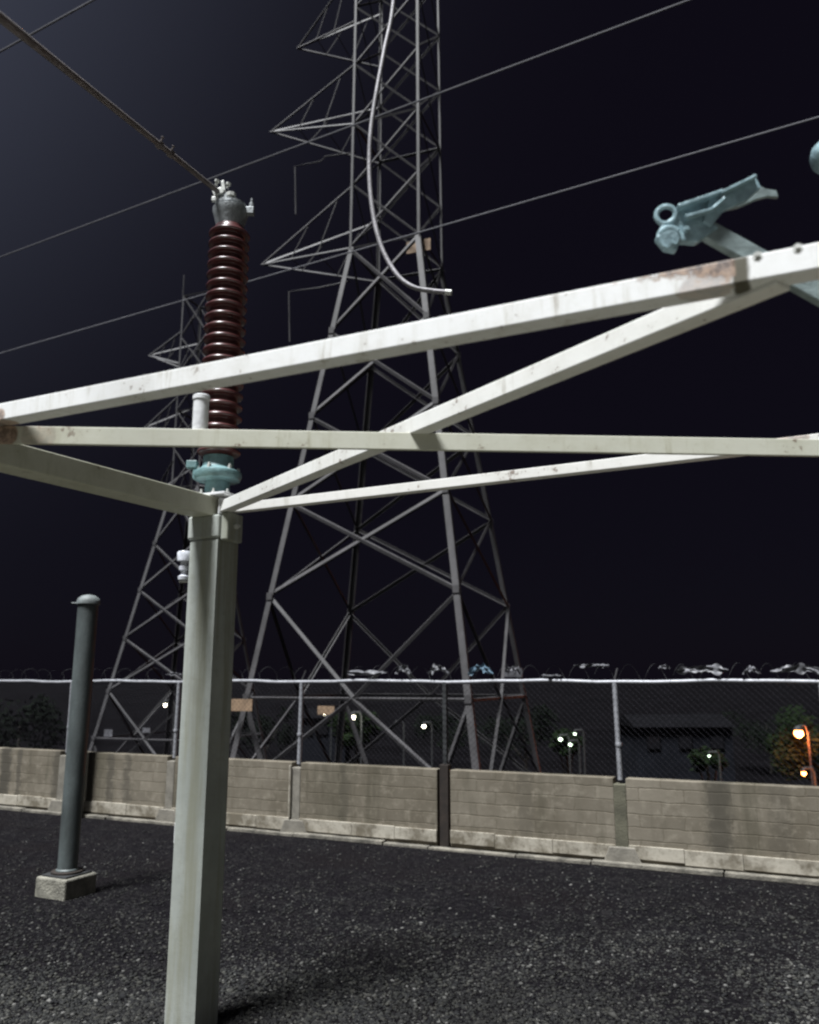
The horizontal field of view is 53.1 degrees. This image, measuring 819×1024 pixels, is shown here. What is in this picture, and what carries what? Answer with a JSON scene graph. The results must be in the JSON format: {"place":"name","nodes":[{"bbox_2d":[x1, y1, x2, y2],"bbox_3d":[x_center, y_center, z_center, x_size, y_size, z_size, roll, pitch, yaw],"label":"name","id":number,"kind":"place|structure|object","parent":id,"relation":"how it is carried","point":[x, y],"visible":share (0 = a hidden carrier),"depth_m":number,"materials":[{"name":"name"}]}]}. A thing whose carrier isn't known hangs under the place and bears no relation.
{"place":"outdoors","nodes":[
{"label":"outdoors","id":0,"kind":"place"},
{"bbox_2d":[0,0,94,52],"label":"power line","id":1,"kind":"object","parent":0,"point":[50,23],"visible":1,"depth_m":8.76,"materials":[{"name":"grey metal"}]},
{"bbox_2d":[0,0,690,257],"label":"power line","id":2,"kind":"object","parent":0,"point":[551,51],"visible":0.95,"depth_m":10.12,"materials":[{"name":"grey metal"}]},
{"bbox_2d":[0,682,818,1023],"bbox_3d":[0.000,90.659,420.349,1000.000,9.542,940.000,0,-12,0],"label":"ground","id":3,"kind":"structure","parent":0,"point":[578,696],"depth_m":6.95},
{"bbox_2d":[0,693,66,749],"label":"bushy tree","id":4,"kind":"object","parent":3,"relation":"on","point":[38,720],"visible":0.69,"depth_m":38.56,"materials":[{"name":"green plant"}]},
{"bbox_2d":[35,870,95,900],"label":"concrete block","id":5,"kind":"structure","parent":3,"relation":"on","point":[59,888],"depth_m":6.55,"materials":[{"name":"grey concrete"}]},
{"bbox_2d":[50,595,100,875],"bbox_3d":[-2.802,1.832,6.915,0.261,2.267,0.248,0,-12,0],"label":"grey pole","id":6,"kind":"object","parent":5,"relation":"on","point":[78,723],"visible":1,"depth_m":6.85,"materials":[{"name":"metal"}]},
{"bbox_2d":[82,681,93,816],"bbox_3d":[-4.256,3.070,10.602,0.184,1.726,0.096,-5,-13,25],"label":"dark post","id":7,"kind":"object","parent":3,"relation":"on","point":[86,758],"visible":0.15,"depth_m":10.56,"materials":[{"name":"black metal"}]},
{"bbox_2d":[164,700,175,754],"bbox_3d":[-11.407,12.372,38.287,0.589,7.029,0.178,0,-12,0],"label":"street lamp","id":8,"kind":"object","parent":3,"relation":"on","point":[165,705],"visible":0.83,"depth_m":38.80,"materials":[{"name":"white metal"}]},
{"bbox_2d":[88,275,266,759],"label":"lattice tower","id":9,"kind":"structure","parent":3,"relation":"on","point":[181,591],"depth_m":28.39,"materials":[{"name":"grey metal"}]},
{"bbox_2d":[164,511,242,1023],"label":"steel column","id":10,"kind":"structure","parent":3,"relation":"on","point":[193,969],"depth_m":4.28,"materials":[{"name":"metal"}]},
{"bbox_2d":[177,551,189,582],"bbox_3d":[-1.238,0.305,4.550,0.111,0.172,0.085,0,-12,0],"label":"white fitting","id":11,"kind":"object","parent":10,"relation":"attached to","point":[183,558],"visible":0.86,"depth_m":4.53,"materials":[{"name":"ceramic"}]},
{"bbox_2d":[0,242,818,516],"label":"steel frame","id":12,"kind":"object","parent":10,"relation":"on","point":[686,299],"visible":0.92,"depth_m":2.84,"materials":[{"name":"white paint"}]},
{"bbox_2d":[192,393,210,428],"bbox_3d":[-0.784,-0.348,3.073,0.065,0.186,0.065,0,-12,0],"label":"white tube","id":13,"kind":"object","parent":12,"relation":"on","point":[201,401],"visible":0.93,"depth_m":3.06,"materials":[{"name":"paint"}]},
{"bbox_2d":[186,179,254,492],"bbox_3d":[-1.095,-1.056,4.850,0.274,1.992,0.276,-8,-14,33],"label":"insulator","id":14,"kind":"object","parent":12,"relation":"on","point":[225,296],"visible":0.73,"depth_m":4.79,"materials":[{"name":"brown ceramic"}]},
{"bbox_2d":[0,11,218,192],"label":"lead cable","id":15,"kind":"object","parent":14,"relation":"attached to","point":[10,25],"visible":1,"depth_m":3.61,"materials":[{"name":"grey metal"}]},
{"bbox_2d":[654,174,818,306],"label":"switch arm","id":16,"kind":"object","parent":12,"relation":"on","point":[691,222],"visible":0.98,"depth_m":2.33},
{"bbox_2d":[230,706,296,756],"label":"bushy tree","id":17,"kind":"object","parent":3,"relation":"on","point":[263,727],"visible":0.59,"depth_m":59.28,"materials":[{"name":"green plant"}]},
{"bbox_2d":[297,708,351,765],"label":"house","id":18,"kind":"structure","parent":3,"relation":"on","point":[324,728],"depth_m":77.23,"materials":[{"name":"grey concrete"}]},
{"bbox_2d":[302,724,312,734],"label":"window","id":19,"kind":"structure","parent":18,"relation":"in","point":[304,725],"depth_m":77.35,"materials":[{"name":"black glass"}]},
{"bbox_2d":[317,724,327,734],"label":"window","id":20,"kind":"structure","parent":18,"relation":"in","point":[325,727],"depth_m":77.33,"materials":[{"name":"black glass"}]},
{"bbox_2d":[330,719,331,759],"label":"street lamp","id":21,"kind":"object","parent":3,"relation":"on","point":[330,741],"visible":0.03,"depth_m":53.06,"materials":[{"name":"white metal"}]},
{"bbox_2d":[327,710,381,763],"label":"bushy tree","id":22,"kind":"object","parent":3,"relation":"on","point":[367,732],"visible":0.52,"depth_m":41.84,"materials":[{"name":"green plant"}]},
{"bbox_2d":[351,711,362,763],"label":"street lamp","id":23,"kind":"object","parent":3,"relation":"on","point":[353,716],"visible":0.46,"depth_m":40.68,"materials":[{"name":"white metal"}]},
{"bbox_2d":[230,0,540,772],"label":"lattice tower","id":24,"kind":"structure","parent":3,"relation":"on","point":[418,244],"depth_m":18.48,"materials":[{"name":"metal"}]},
{"bbox_2d":[367,0,451,295],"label":"hanging cable","id":25,"kind":"object","parent":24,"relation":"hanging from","point":[401,279],"visible":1,"depth_m":4.95,"materials":[{"name":"metal"}]},
{"bbox_2d":[402,721,404,765],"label":"street lamp","id":26,"kind":"object","parent":3,"relation":"on","point":[404,742],"visible":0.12,"depth_m":46.31,"materials":[{"name":"white metal"}]},
{"bbox_2d":[0,747,818,885],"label":"block wall","id":27,"kind":"structure","parent":3,"relation":"on","point":[757,831],"depth_m":8.33,"materials":[{"name":"concrete"}]},
{"bbox_2d":[0,668,818,785],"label":"chain link fence","id":28,"kind":"object","parent":27,"relation":"on","point":[616,709],"visible":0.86,"depth_m":8.73,"materials":[{"name":"metal"}]},
{"bbox_2d":[166,672,180,675],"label":"plastic scrap","id":29,"kind":"object","parent":28,"relation":"on","point":[172,673],"visible":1,"depth_m":10.44,"materials":[{"name":"grey plastic"}]},
{"bbox_2d":[346,670,386,675],"bbox_3d":[-0.484,1.821,9.283,0.532,0.065,0.068,-5,-13,25],"label":"plastic scrap","id":30,"kind":"object","parent":28,"relation":"on","point":[361,672],"visible":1,"depth_m":9.29,"materials":[{"name":"white plastic"}]},
{"bbox_2d":[395,664,410,673],"bbox_3d":[-0.073,1.744,9.085,0.200,0.109,0.077,-6,-13,26],"label":"plastic scrap","id":31,"kind":"object","parent":28,"relation":"on","point":[404,668],"visible":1,"depth_m":9.08,"materials":[{"name":"white plastic"}]},
{"bbox_2d":[0,662,817,680],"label":"razor wire","id":32,"kind":"object","parent":28,"relation":"on","point":[418,666],"visible":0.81,"depth_m":8.96,"materials":[{"name":"silver metal"}]},
{"bbox_2d":[428,664,448,674],"bbox_3d":[0.313,1.711,8.916,0.246,0.125,0.062,-5,-13,23],"label":"plastic scrap","id":33,"kind":"object","parent":32,"relation":"attached to","point":[433,669],"visible":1,"depth_m":8.92,"materials":[{"name":"white plastic"}]},
{"bbox_2d":[573,664,608,667],"bbox_3d":[1.822,1.546,8.223,0.367,0.046,0.064,-6,-13,26],"label":"plastic scrap","id":34,"kind":"object","parent":32,"relation":"attached to","point":[592,665],"visible":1,"depth_m":8.22,"materials":[{"name":"white plastic"}]},
{"bbox_2d":[658,664,669,669],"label":"plastic scrap","id":35,"kind":"object","parent":32,"relation":"attached to","point":[663,667],"visible":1,"depth_m":7.92,"materials":[{"name":"white plastic"}]},
{"bbox_2d":[468,663,492,675],"bbox_3d":[0.752,1.671,8.709,0.288,0.135,0.071,-5,-13,24],"label":"plastic scrap","id":36,"kind":"object","parent":28,"relation":"on","point":[477,668],"visible":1,"depth_m":8.71,"materials":[{"name":"plastic"}]},
{"bbox_2d":[505,664,520,675],"bbox_3d":[1.084,1.654,8.557,0.182,0.125,0.064,-5,-13,22],"label":"plastic scrap","id":37,"kind":"object","parent":28,"relation":"on","point":[514,668],"visible":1,"depth_m":8.56,"materials":[{"name":"grey plastic"}]},
{"bbox_2d":[541,674,560,677],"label":"plastic scrap","id":38,"kind":"object","parent":28,"relation":"on","point":[553,675],"visible":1,"depth_m":8.37,"materials":[{"name":"grey plastic"}]},
{"bbox_2d":[676,664,728,674],"bbox_3d":[2.776,1.495,7.770,0.476,0.111,0.070,-6,-13,27],"label":"plastic scrap","id":39,"kind":"object","parent":28,"relation":"on","point":[716,669],"visible":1,"depth_m":7.76,"materials":[{"name":"white plastic"}]},
{"bbox_2d":[742,665,760,674],"bbox_3d":[3.166,1.462,7.594,0.166,0.090,0.058,-6,-13,26],"label":"plastic scrap","id":40,"kind":"object","parent":28,"relation":"on","point":[750,669],"visible":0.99,"depth_m":7.59,"materials":[{"name":"white plastic"}]},
{"bbox_2d":[770,663,818,674],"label":"plastic scrap","id":41,"kind":"object","parent":28,"relation":"on","point":[800,668],"visible":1,"depth_m":7.44,"materials":[{"name":"white plastic"}]},
{"bbox_2d":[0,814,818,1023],"bbox_3d":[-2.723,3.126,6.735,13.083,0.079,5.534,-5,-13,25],"label":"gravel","id":42,"kind":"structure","parent":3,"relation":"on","point":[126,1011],"depth_m":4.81,"materials":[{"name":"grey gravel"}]},
{"bbox_2d":[422,721,432,767],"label":"street lamp","id":43,"kind":"object","parent":3,"relation":"on","point":[423,726],"visible":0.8,"depth_m":46.30,"materials":[{"name":"white metal"}]},
{"bbox_2d":[439,682,451,847],"bbox_3d":[0.379,2.690,8.690,0.100,1.735,0.090,-5,-13,25],"label":"rusty post","id":44,"kind":"object","parent":3,"relation":"on","point":[445,802],"visible":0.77,"depth_m":8.61,"materials":[{"name":"metal"}]},
{"bbox_2d":[411,713,491,753],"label":"bushy tree","id":45,"kind":"object","parent":3,"relation":"on","point":[438,726],"visible":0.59,"depth_m":67.37,"materials":[{"name":"green plant"}]},
{"bbox_2d":[482,703,558,769],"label":"bushy tree","id":46,"kind":"object","parent":3,"relation":"on","point":[546,712],"visible":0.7,"depth_m":58.05,"materials":[{"name":"green plant"}]},
{"bbox_2d":[558,734,570,773],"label":"street lamp","id":47,"kind":"object","parent":3,"relation":"on","point":[560,738],"visible":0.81,"depth_m":42.37,"materials":[{"name":"white metal"}]},
{"bbox_2d":[549,727,582,773],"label":"bushy tree","id":48,"kind":"object","parent":3,"relation":"on","point":[564,746],"visible":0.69,"depth_m":44.02,"materials":[{"name":"green plant"}]},
{"bbox_2d":[569,739,580,774],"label":"street lamp","id":49,"kind":"object","parent":3,"relation":"on","point":[570,742],"visible":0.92,"depth_m":41.88,"materials":[{"name":"white metal"}]},
{"bbox_2d":[573,729,585,774],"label":"street lamp","id":50,"kind":"object","parent":3,"relation":"on","point":[575,730],"visible":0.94,"depth_m":42.88,"materials":[{"name":"white metal"}]},
{"bbox_2d":[619,714,735,782],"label":"house","id":51,"kind":"structure","parent":3,"relation":"on","point":[639,766],"depth_m":59.87,"materials":[{"name":"grey"}]},
{"bbox_2d":[646,735,660,749],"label":"window","id":52,"kind":"structure","parent":51,"relation":"in","point":[650,738],"depth_m":59.73,"materials":[{"name":"black glass"}]},
{"bbox_2d":[678,735,692,749],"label":"window","id":53,"kind":"structure","parent":51,"relation":"in","point":[688,737],"depth_m":59.74,"materials":[{"name":"black glass"}]},
{"bbox_2d":[710,735,724,749],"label":"window","id":54,"kind":"structure","parent":51,"relation":"in","point":[719,738],"depth_m":59.74,"materials":[{"name":"black glass"}]},
{"bbox_2d":[687,746,728,780],"bbox_3d":[14.020,13.377,38.100,1.776,4.772,2.005,-5,-13,22],"label":"bushy tree","id":55,"kind":"object","parent":3,"relation":"on","point":[703,765],"visible":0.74,"depth_m":38.27,"materials":[{"name":"green plant"}]},
{"bbox_2d":[708,751,721,781],"bbox_3d":[13.942,13.231,37.088,0.558,4.661,0.116,0,-12,0],"label":"street lamp","id":56,"kind":"object","parent":3,"relation":"on","point":[719,764],"visible":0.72,"depth_m":37.44,"materials":[{"name":"white metal"}]},
{"bbox_2d":[721,709,803,773],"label":"bushy tree","id":57,"kind":"object","parent":3,"relation":"on","point":[758,732],"visible":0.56,"depth_m":72.48,"materials":[{"name":"green plant"}]},
{"bbox_2d":[764,704,818,785],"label":"bushy tree","id":58,"kind":"object","parent":3,"relation":"on","point":[793,749],"visible":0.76,"depth_m":40.82,"materials":[{"name":"green plant"}]},
{"bbox_2d":[793,725,813,784],"bbox_3d":[18.970,13.033,39.171,0.731,5.525,0.462,0,-12,0],"label":"street lamp","id":59,"kind":"object","parent":3,"relation":"on","point":[798,729],"visible":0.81,"depth_m":39.50,"materials":[{"name":"white metal"}]},
{"bbox_2d":[801,767,816,785],"bbox_3d":[16.802,12.788,34.116,0.605,4.186,0.210,0,-12,0],"label":"street lamp","id":60,"kind":"object","parent":3,"relation":"on","point":[803,771],"visible":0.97,"depth_m":34.45,"materials":[{"name":"white metal"}]},
{"bbox_2d":[0,116,818,353],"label":"power line","id":61,"kind":"object","parent":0,"point":[796,123],"visible":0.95,"depth_m":12.34,"materials":[{"name":"grey metal"}]},
{"bbox_2d":[0,0,818,682],"label":"sky","id":62,"kind":"structure","parent":0,"point":[716,561],"materials":[{"name":"black"}]},
{"bbox_2d":[809,142,818,174],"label":"round cap","id":63,"kind":"object","parent":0,"point":[814,159],"visible":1,"depth_m":2.46,"materials":[{"name":"metal"}]}
]}

